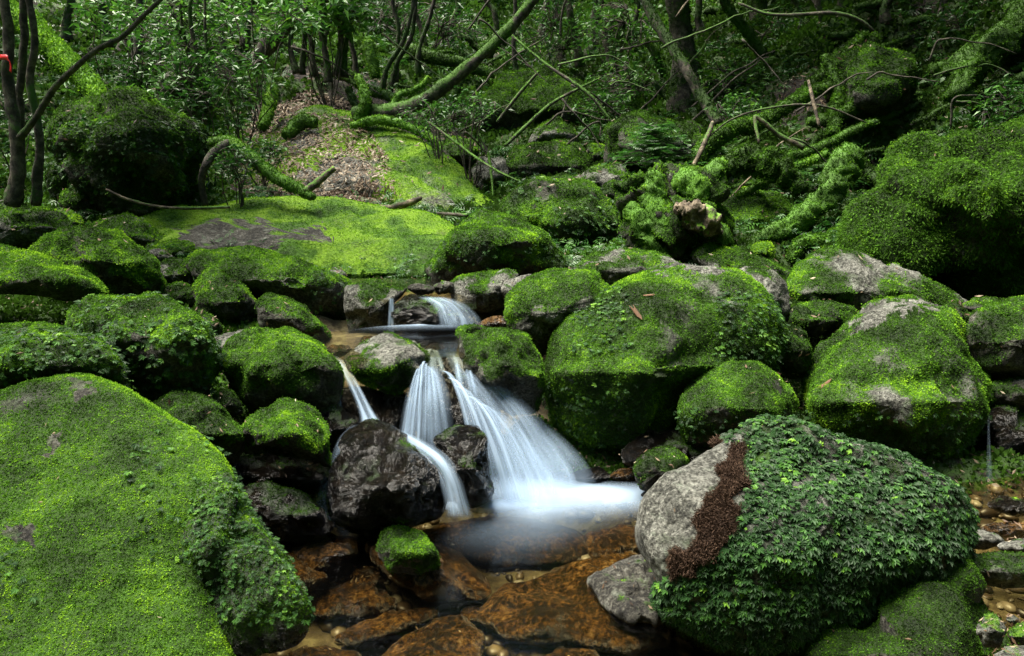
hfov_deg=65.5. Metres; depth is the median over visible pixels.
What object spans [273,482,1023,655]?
gravel
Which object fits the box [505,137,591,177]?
boulder
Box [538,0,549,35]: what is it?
thin tree
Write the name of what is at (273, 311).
boulder
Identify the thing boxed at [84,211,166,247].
boulder
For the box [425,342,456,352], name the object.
stone
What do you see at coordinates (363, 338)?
stone
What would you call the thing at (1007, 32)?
fallen log
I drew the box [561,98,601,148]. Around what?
twig
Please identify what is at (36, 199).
tree
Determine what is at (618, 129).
boulder
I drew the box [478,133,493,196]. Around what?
branch
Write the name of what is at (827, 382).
leaf
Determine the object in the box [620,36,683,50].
twig
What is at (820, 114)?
fallen branch
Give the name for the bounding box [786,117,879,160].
fallen log
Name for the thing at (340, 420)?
boulder
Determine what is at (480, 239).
boulder
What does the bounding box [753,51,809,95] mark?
fallen branch
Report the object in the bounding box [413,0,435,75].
thin tree
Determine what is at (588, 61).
fallen branch
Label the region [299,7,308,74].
thin tree
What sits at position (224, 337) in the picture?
boulder
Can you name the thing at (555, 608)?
stone
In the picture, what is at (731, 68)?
shrub
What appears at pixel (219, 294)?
boulder
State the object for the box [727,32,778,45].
fallen branch
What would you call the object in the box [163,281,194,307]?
boulder
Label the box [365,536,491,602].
stone
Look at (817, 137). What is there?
fallen branch
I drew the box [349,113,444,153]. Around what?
root
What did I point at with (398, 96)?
root
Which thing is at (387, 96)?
fallen log
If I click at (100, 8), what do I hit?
thin tree
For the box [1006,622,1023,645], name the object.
stone
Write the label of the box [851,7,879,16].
fallen branch
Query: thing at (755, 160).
root
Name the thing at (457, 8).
thin tree
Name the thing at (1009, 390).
boulder
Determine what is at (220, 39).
thin tree
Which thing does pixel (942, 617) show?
boulder
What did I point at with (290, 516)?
boulder
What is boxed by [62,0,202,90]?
shrub
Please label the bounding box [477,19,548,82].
twig
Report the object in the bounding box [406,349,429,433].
waterfall
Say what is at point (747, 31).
tree
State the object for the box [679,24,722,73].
twig
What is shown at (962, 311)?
boulder
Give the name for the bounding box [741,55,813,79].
fallen branch
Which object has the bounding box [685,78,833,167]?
fallen log
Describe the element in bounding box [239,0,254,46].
thin tree
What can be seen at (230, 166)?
shrub
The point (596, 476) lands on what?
stone
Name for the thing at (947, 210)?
boulder
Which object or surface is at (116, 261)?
boulder
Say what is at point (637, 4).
thin tree
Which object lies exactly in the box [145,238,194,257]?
boulder
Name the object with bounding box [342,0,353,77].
thin tree
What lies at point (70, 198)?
boulder
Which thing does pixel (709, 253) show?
boulder
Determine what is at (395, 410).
boulder
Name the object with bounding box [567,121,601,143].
twig
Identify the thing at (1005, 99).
shrub
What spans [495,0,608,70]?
shrub
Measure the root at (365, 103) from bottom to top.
0.619 m
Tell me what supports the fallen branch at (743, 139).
on the ground
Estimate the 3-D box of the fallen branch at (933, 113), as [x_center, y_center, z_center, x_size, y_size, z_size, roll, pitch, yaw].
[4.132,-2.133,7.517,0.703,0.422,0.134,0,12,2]
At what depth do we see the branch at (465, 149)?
8.05 m
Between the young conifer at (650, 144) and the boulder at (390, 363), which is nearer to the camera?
the boulder at (390, 363)
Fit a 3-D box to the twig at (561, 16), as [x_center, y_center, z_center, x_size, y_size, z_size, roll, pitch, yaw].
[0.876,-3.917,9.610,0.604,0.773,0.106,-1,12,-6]
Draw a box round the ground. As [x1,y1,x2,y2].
[0,0,1023,655]
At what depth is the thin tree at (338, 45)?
10.92 m
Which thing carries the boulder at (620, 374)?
on the ground
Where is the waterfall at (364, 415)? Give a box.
[339,362,374,419]
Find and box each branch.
[16,0,162,140]
[105,188,229,209]
[206,133,316,200]
[250,21,291,64]
[302,166,335,191]
[345,86,358,106]
[367,49,453,74]
[381,196,421,209]
[395,82,421,90]
[428,121,522,182]
[443,54,501,74]
[452,0,483,5]
[455,49,493,78]
[459,33,497,65]
[478,32,521,48]
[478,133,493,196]
[496,70,539,122]
[500,45,547,61]
[504,77,601,146]
[511,35,610,119]
[557,31,628,71]
[609,17,640,43]
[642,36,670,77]
[643,65,710,99]
[650,78,666,100]
[691,3,724,25]
[693,121,713,164]
[702,76,720,86]
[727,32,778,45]
[728,134,755,149]
[731,170,812,189]
[734,148,830,197]
[738,2,874,31]
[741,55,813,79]
[743,49,776,69]
[745,100,761,116]
[751,123,776,142]
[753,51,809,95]
[781,128,824,152]
[795,29,869,90]
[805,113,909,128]
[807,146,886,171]
[812,112,826,116]
[816,27,859,39]
[820,53,846,136]
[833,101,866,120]
[843,99,925,129]
[847,176,873,188]
[850,0,882,11]
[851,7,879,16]
[861,157,877,184]
[881,28,926,46]
[902,13,933,26]
[911,80,991,124]
[912,95,922,100]
[913,90,932,97]
[926,59,949,76]
[938,32,981,76]
[941,53,1023,76]
[980,71,1023,101]
[1002,0,1014,13]
[1008,62,1023,73]
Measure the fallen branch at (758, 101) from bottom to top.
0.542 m
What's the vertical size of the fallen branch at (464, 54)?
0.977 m
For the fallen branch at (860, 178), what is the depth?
7.56 m
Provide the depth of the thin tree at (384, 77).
11.40 m
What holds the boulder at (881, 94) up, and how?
on the ground
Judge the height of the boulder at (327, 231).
0.610 m
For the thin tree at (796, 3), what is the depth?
11.28 m
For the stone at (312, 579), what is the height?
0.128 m
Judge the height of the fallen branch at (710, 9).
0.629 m
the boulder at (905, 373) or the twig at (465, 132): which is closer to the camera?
the boulder at (905, 373)
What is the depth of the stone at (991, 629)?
2.15 m
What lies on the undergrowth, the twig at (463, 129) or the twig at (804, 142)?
the twig at (804, 142)
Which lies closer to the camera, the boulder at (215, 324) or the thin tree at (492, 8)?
the boulder at (215, 324)
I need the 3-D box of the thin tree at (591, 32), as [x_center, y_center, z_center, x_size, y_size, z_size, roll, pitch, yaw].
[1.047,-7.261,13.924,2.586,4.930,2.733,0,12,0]
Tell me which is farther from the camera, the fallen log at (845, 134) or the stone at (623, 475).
the fallen log at (845, 134)
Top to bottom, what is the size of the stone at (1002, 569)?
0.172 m
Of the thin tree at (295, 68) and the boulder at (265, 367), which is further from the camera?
the thin tree at (295, 68)
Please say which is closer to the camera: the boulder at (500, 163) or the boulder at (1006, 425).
the boulder at (1006, 425)
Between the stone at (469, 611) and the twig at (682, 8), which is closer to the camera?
the stone at (469, 611)
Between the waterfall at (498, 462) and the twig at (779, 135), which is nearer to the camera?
the waterfall at (498, 462)
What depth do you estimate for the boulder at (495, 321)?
4.44 m
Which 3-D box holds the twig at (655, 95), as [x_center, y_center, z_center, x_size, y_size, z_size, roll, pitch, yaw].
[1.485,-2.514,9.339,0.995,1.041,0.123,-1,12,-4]
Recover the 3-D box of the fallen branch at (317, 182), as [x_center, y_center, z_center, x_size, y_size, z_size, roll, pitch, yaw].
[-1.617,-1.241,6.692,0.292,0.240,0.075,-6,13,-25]
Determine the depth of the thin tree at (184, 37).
8.06 m
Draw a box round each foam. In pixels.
[454,500,518,510]
[510,480,631,502]
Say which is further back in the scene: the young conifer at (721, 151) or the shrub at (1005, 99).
the young conifer at (721, 151)
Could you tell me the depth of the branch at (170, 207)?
6.36 m
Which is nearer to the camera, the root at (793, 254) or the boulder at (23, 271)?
the boulder at (23, 271)
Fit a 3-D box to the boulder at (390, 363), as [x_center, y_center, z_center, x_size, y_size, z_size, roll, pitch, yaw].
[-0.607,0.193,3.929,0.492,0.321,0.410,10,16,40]
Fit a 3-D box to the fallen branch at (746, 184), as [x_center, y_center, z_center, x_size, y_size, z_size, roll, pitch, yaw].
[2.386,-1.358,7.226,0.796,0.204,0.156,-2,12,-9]
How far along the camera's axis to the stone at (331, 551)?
3.10 m
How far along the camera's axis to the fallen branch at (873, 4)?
9.89 m
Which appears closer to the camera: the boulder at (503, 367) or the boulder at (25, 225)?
the boulder at (503, 367)
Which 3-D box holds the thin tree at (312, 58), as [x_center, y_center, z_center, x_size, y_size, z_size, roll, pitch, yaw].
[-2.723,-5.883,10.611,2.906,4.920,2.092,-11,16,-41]
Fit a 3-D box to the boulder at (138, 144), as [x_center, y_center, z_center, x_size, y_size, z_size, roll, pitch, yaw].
[-3.539,-1.609,7.461,1.466,1.360,2.565,-10,15,-38]
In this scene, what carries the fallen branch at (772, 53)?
on the ground
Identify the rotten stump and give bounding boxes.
[612,156,736,258]
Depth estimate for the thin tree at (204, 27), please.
7.89 m
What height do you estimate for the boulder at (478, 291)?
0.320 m
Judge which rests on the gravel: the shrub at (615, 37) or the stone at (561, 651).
the stone at (561, 651)
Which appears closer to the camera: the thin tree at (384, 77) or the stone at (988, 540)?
the stone at (988, 540)
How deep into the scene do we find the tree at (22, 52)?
5.99 m
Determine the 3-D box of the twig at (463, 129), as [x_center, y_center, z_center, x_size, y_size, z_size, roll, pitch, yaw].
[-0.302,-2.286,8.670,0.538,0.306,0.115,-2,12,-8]
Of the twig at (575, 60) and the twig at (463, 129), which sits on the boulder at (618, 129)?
the twig at (575, 60)
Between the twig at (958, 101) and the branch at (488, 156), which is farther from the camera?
the branch at (488, 156)
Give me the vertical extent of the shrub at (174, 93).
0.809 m
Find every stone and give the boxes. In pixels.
[284,550,328,591]
[287,644,361,655]
[289,532,358,571]
[305,575,397,619]
[327,344,351,354]
[334,607,437,647]
[350,565,380,585]
[360,336,372,341]
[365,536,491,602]
[375,524,440,575]
[382,615,485,655]
[407,283,434,294]
[423,515,587,568]
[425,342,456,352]
[433,280,453,294]
[460,604,481,621]
[476,550,672,655]
[544,646,599,655]
[566,466,609,485]
[582,524,640,556]
[586,554,662,627]
[610,468,635,483]
[973,529,1003,550]
[973,550,1023,588]
[976,612,1008,650]
[979,519,1023,539]
[987,495,1023,516]
[992,644,1023,655]
[997,535,1023,552]
[1004,613,1023,627]
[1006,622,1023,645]
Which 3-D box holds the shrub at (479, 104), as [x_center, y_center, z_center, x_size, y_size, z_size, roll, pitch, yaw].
[-0.395,-1.947,8.397,0.698,1.174,0.618,-10,15,-39]
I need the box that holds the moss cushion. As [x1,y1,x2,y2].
[750,240,775,259]
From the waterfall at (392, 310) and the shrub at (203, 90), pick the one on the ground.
the shrub at (203, 90)
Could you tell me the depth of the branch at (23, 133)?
5.54 m
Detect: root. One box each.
[196,137,229,205]
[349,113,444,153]
[352,73,371,120]
[391,75,429,102]
[716,142,810,197]
[746,141,865,248]
[784,225,839,263]
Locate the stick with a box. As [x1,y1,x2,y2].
[437,212,468,216]
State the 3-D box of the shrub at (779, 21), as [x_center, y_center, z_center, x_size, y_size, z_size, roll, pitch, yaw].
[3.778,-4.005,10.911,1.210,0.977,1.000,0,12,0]
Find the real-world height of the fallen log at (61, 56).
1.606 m
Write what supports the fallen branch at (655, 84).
on the ground
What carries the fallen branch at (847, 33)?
on the ground
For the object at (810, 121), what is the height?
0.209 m
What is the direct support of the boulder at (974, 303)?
on the ground
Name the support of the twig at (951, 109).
on the boulder at (947, 210)
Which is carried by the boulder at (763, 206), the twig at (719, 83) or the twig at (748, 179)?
the twig at (748, 179)
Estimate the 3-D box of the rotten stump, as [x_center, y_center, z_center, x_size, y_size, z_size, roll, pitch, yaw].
[1.214,-0.849,6.025,0.938,0.896,1.192,4,13,17]
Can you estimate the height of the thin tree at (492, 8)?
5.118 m
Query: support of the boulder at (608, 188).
on the ground
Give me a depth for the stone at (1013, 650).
2.05 m
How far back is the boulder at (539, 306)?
4.21 m
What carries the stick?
on the boulder at (327, 231)
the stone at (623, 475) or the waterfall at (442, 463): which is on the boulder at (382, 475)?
the waterfall at (442, 463)
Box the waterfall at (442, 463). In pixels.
[408,436,460,514]
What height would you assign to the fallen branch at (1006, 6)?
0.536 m
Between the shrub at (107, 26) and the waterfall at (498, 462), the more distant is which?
the shrub at (107, 26)
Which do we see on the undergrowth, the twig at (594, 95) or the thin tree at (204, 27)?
the twig at (594, 95)
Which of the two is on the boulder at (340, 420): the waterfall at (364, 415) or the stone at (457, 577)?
the waterfall at (364, 415)
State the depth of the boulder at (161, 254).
5.58 m
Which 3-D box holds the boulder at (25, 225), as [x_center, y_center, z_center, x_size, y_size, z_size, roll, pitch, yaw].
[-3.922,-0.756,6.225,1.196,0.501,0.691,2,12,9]
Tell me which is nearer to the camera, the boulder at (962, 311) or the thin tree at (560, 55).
the boulder at (962, 311)
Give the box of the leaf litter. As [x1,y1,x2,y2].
[0,0,1023,521]
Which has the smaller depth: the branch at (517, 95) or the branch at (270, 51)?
the branch at (517, 95)
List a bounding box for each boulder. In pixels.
[0,200,72,249]
[0,243,108,303]
[0,320,135,388]
[0,372,236,655]
[28,224,166,296]
[42,85,212,214]
[52,207,83,225]
[57,184,92,214]
[64,291,226,401]
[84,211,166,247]
[141,195,453,278]
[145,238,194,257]
[148,248,172,261]
[151,387,245,465]
[159,257,193,284]
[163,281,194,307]
[181,470,314,655]
[183,244,351,319]
[192,265,257,324]
[195,308,223,335]
[210,388,244,417]
[215,328,248,352]
[221,324,345,413]
[233,104,492,210]
[235,453,329,494]
[240,395,333,467]
[243,480,333,545]
[254,292,331,340]
[320,404,358,452]
[326,418,448,536]
[327,265,346,276]
[334,386,418,455]
[343,277,406,332]
[344,330,430,395]
[391,294,477,336]
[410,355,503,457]
[423,207,570,283]
[433,425,494,507]
[440,135,479,167]
[450,268,518,312]
[455,323,546,415]
[465,64,595,131]
[471,155,509,190]
[476,315,506,327]
[499,173,620,246]
[500,274,530,301]
[503,267,608,356]
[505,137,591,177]
[527,115,579,143]
[542,262,791,454]
[572,161,630,186]
[574,246,681,285]
[584,142,604,162]
[599,179,623,199]
[603,109,702,165]
[619,429,710,468]
[632,445,688,491]
[635,413,980,655]
[673,359,799,449]
[691,241,791,278]
[722,186,792,227]
[739,265,792,322]
[778,321,813,379]
[786,244,967,310]
[788,299,856,337]
[795,558,1010,655]
[799,294,996,460]
[824,31,881,101]
[834,114,1023,300]
[844,41,918,116]
[941,299,969,323]
[963,295,1006,311]
[965,295,1023,380]
[987,404,1023,456]
[990,376,1023,408]
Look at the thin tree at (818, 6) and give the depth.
10.33 m
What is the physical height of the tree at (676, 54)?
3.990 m
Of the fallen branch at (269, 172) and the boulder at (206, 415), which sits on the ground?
the boulder at (206, 415)
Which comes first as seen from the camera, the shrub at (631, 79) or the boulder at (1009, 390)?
the boulder at (1009, 390)
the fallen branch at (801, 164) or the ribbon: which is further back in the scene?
the fallen branch at (801, 164)
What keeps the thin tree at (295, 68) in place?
on the ground
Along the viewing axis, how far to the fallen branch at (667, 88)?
10.90 m
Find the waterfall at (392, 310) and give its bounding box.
[389,298,442,322]
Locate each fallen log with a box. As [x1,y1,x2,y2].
[0,0,106,95]
[233,9,359,76]
[257,82,279,131]
[279,113,319,140]
[331,68,442,116]
[351,0,538,119]
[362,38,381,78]
[407,42,504,78]
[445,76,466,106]
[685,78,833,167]
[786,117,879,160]
[941,0,1023,106]
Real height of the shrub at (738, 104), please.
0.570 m
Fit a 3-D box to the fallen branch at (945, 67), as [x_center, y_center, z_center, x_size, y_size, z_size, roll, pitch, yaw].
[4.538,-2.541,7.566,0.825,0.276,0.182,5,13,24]
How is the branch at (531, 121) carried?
on the boulder at (551, 156)
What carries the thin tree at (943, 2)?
on the ground
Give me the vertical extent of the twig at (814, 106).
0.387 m
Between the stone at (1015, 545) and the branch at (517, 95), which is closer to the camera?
the stone at (1015, 545)
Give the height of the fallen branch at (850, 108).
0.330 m
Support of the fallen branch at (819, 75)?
on the boulder at (841, 60)
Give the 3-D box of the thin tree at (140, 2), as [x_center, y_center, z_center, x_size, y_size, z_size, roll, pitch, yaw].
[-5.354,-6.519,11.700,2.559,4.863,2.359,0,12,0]
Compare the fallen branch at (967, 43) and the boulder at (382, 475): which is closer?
the boulder at (382, 475)
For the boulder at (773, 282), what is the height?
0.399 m
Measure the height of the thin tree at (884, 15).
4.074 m
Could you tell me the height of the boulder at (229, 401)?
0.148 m
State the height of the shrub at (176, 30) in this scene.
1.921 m
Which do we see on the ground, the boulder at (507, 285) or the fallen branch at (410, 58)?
the fallen branch at (410, 58)
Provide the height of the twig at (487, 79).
0.842 m
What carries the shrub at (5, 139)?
on the ground
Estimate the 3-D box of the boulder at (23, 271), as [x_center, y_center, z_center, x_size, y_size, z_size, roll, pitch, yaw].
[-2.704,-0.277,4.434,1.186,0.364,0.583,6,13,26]
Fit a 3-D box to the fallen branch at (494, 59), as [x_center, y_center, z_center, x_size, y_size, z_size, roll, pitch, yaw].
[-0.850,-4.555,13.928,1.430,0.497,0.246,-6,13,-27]
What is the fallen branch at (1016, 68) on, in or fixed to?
on the ground
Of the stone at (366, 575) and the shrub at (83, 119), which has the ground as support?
the shrub at (83, 119)
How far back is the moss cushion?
5.78 m
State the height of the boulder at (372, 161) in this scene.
1.332 m
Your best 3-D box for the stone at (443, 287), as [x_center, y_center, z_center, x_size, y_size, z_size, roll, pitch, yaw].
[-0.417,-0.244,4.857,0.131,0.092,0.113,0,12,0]
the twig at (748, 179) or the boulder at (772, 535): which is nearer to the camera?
the boulder at (772, 535)
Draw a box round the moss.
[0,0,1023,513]
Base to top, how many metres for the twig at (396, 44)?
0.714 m
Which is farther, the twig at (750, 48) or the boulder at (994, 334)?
the twig at (750, 48)
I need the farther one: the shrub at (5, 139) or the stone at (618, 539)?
the shrub at (5, 139)
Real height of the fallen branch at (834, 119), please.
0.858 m
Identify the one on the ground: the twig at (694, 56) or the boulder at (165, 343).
the boulder at (165, 343)
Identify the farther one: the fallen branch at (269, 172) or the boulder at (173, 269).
the fallen branch at (269, 172)
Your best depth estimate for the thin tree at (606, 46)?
13.72 m
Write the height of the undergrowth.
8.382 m
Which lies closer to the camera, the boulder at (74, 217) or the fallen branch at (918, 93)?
the boulder at (74, 217)
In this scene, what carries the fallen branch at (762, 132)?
on the ground
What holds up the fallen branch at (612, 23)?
on the ground
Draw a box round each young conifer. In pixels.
[601,120,707,167]
[706,147,727,163]
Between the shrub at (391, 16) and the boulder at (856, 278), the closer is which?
the boulder at (856, 278)
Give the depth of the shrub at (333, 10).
10.66 m
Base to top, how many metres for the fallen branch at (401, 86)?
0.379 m
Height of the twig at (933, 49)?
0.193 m
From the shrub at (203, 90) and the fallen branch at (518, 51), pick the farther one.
the fallen branch at (518, 51)
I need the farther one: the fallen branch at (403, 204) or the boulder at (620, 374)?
the fallen branch at (403, 204)
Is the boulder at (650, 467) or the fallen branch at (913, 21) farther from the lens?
the fallen branch at (913, 21)
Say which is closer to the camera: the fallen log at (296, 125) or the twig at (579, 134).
the twig at (579, 134)
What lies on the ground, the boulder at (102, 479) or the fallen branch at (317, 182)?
the boulder at (102, 479)
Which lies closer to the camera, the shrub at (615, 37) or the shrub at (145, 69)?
the shrub at (145, 69)
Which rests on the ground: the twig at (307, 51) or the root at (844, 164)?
the root at (844, 164)
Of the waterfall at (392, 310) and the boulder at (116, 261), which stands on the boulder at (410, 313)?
the waterfall at (392, 310)
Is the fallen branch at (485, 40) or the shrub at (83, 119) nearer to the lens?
the shrub at (83, 119)
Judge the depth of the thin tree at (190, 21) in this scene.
7.97 m
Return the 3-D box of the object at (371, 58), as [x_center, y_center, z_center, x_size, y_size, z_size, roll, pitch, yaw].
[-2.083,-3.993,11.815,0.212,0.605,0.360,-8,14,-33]
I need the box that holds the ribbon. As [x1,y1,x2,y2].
[0,54,11,72]
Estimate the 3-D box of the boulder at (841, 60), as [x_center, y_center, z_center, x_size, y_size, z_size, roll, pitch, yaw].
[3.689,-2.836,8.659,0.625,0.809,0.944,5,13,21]
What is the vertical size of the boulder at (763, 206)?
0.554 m
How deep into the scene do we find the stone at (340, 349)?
4.38 m
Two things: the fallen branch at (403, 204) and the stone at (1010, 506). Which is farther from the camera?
the fallen branch at (403, 204)
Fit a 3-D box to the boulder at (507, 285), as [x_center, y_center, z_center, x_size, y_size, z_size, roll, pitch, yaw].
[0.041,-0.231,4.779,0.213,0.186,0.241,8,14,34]
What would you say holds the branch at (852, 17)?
on the boulder at (881, 94)
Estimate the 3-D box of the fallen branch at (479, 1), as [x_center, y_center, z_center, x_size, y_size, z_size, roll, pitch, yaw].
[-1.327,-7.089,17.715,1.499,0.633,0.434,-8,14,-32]
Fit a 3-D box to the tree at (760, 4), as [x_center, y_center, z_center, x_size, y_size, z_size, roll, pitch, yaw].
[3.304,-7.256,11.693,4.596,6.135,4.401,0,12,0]
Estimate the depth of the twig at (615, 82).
8.18 m
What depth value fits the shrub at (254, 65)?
8.81 m
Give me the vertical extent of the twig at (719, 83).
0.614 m
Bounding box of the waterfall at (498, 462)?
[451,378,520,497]
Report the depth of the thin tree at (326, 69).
10.66 m
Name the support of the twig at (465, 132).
attached to the shrub at (479, 104)
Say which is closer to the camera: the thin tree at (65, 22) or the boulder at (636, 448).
the boulder at (636, 448)
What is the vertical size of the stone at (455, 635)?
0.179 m
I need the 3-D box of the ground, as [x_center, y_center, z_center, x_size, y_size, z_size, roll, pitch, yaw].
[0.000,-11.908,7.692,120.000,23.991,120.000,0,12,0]
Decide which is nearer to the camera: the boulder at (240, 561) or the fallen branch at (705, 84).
the boulder at (240, 561)
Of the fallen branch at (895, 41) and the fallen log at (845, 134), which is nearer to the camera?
the fallen log at (845, 134)
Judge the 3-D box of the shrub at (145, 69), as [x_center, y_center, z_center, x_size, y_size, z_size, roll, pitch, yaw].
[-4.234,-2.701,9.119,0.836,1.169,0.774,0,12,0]
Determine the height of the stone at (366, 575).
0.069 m
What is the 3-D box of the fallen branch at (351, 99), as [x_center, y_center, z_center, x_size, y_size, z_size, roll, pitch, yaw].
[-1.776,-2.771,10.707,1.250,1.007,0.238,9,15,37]
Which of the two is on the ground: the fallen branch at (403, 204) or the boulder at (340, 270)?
the boulder at (340, 270)
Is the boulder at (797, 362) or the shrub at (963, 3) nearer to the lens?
the boulder at (797, 362)
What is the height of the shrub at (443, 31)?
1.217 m
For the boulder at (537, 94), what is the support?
on the ground
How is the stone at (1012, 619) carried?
on the stone at (1015, 633)
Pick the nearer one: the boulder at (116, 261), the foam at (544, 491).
the foam at (544, 491)
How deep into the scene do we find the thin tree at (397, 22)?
12.28 m
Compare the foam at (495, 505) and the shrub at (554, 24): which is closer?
the foam at (495, 505)
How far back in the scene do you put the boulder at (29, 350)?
2.99 m
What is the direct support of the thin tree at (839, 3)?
on the ground
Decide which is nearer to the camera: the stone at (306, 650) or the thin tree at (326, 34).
the stone at (306, 650)
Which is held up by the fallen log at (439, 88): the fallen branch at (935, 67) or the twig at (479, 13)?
the twig at (479, 13)
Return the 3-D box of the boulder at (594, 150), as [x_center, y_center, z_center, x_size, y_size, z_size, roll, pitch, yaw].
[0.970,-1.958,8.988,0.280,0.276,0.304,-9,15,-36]
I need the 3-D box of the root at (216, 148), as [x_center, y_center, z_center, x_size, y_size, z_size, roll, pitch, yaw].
[-2.553,-1.365,6.901,0.114,0.590,0.397,6,13,26]
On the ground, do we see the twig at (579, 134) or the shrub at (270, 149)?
the shrub at (270, 149)
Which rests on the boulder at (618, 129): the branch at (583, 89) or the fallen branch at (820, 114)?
the branch at (583, 89)
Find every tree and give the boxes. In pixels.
[0,0,23,207]
[15,0,28,203]
[25,0,44,205]
[59,0,74,40]
[96,0,114,47]
[130,0,142,56]
[178,0,200,122]
[186,0,200,117]
[201,0,210,124]
[217,0,228,58]
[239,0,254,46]
[287,0,299,73]
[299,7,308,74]
[302,0,316,76]
[317,0,332,82]
[319,3,335,66]
[333,1,344,76]
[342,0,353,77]
[349,0,359,72]
[379,0,415,89]
[386,0,418,91]
[391,0,400,82]
[409,0,428,46]
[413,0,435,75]
[447,0,460,46]
[482,0,500,59]
[511,0,518,70]
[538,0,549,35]
[551,0,566,66]
[566,0,585,67]
[583,0,605,55]
[593,0,612,62]
[629,0,640,51]
[639,0,722,126]
[664,0,702,118]
[693,0,705,31]
[717,0,770,58]
[747,0,768,22]
[790,0,799,20]
[816,0,823,21]
[836,0,844,6]
[876,0,893,23]
[927,0,947,39]
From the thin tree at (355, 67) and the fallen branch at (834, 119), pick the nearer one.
the fallen branch at (834, 119)
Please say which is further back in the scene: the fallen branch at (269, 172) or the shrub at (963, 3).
the shrub at (963, 3)
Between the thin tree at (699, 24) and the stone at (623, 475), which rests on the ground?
the thin tree at (699, 24)
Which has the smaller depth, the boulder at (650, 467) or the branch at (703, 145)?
the boulder at (650, 467)
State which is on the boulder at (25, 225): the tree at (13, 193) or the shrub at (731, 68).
the tree at (13, 193)
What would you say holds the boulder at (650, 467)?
in the water
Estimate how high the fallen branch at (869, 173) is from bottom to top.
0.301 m
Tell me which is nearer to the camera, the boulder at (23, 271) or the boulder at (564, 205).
the boulder at (23, 271)
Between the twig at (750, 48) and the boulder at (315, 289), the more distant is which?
the twig at (750, 48)
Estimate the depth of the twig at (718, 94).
8.82 m
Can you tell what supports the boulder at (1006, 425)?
on the ground
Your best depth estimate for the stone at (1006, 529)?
3.19 m
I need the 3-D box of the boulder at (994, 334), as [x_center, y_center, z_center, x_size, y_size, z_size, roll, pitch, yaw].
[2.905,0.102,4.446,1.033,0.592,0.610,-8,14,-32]
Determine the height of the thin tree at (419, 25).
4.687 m
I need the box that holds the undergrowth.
[0,0,1023,282]
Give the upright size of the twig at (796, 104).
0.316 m
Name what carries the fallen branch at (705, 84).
on the ground
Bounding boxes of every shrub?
[0,74,49,170]
[52,113,102,215]
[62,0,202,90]
[100,37,178,97]
[114,0,249,113]
[130,38,254,189]
[159,43,211,106]
[182,0,331,133]
[193,44,286,155]
[207,143,263,207]
[237,135,288,188]
[272,0,388,107]
[336,0,434,35]
[372,0,492,49]
[384,96,490,162]
[437,85,513,186]
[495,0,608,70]
[571,89,642,127]
[572,0,668,85]
[581,51,667,110]
[696,47,770,102]
[703,89,762,140]
[749,0,815,41]
[928,0,986,43]
[964,73,1023,128]
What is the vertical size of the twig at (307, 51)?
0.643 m
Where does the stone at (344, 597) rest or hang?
on the gravel
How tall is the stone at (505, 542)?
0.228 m
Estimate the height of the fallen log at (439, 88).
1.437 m
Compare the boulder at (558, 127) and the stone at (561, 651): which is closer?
the stone at (561, 651)
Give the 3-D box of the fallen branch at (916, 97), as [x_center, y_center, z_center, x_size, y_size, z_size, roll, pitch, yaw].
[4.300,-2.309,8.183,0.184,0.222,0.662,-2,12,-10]
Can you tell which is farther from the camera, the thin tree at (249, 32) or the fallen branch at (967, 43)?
the thin tree at (249, 32)
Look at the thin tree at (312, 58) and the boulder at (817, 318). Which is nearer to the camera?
the boulder at (817, 318)
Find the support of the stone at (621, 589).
in the water
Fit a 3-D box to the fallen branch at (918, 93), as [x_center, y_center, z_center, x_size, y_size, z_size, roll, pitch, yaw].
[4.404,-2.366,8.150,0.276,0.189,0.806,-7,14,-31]
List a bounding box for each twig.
[291,45,380,94]
[382,32,441,77]
[460,104,508,131]
[462,35,547,111]
[464,131,498,168]
[468,0,489,29]
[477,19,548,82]
[546,111,611,125]
[558,54,638,73]
[559,0,566,36]
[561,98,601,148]
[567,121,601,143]
[571,84,620,115]
[610,80,654,92]
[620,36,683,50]
[641,70,679,108]
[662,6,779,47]
[675,0,689,17]
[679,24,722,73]
[691,50,774,107]
[691,57,768,120]
[710,103,866,136]
[730,127,806,196]
[741,38,787,89]
[753,115,804,150]
[791,137,826,161]
[796,72,873,111]
[807,80,820,126]
[866,71,938,81]
[929,37,1016,60]
[933,63,1012,75]
[950,94,1019,127]
[956,100,1018,117]
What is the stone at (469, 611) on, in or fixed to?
on the gravel
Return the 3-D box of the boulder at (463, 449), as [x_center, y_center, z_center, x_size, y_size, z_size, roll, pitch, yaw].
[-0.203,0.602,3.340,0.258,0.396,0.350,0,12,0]
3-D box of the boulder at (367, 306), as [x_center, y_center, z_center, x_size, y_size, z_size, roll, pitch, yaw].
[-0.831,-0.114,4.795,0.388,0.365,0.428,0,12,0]
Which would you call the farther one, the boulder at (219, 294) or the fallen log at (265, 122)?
the fallen log at (265, 122)
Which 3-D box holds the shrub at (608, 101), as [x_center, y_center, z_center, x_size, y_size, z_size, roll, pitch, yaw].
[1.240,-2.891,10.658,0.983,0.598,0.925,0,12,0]
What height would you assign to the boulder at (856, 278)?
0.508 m
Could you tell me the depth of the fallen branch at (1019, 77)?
7.13 m
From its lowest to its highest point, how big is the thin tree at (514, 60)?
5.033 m

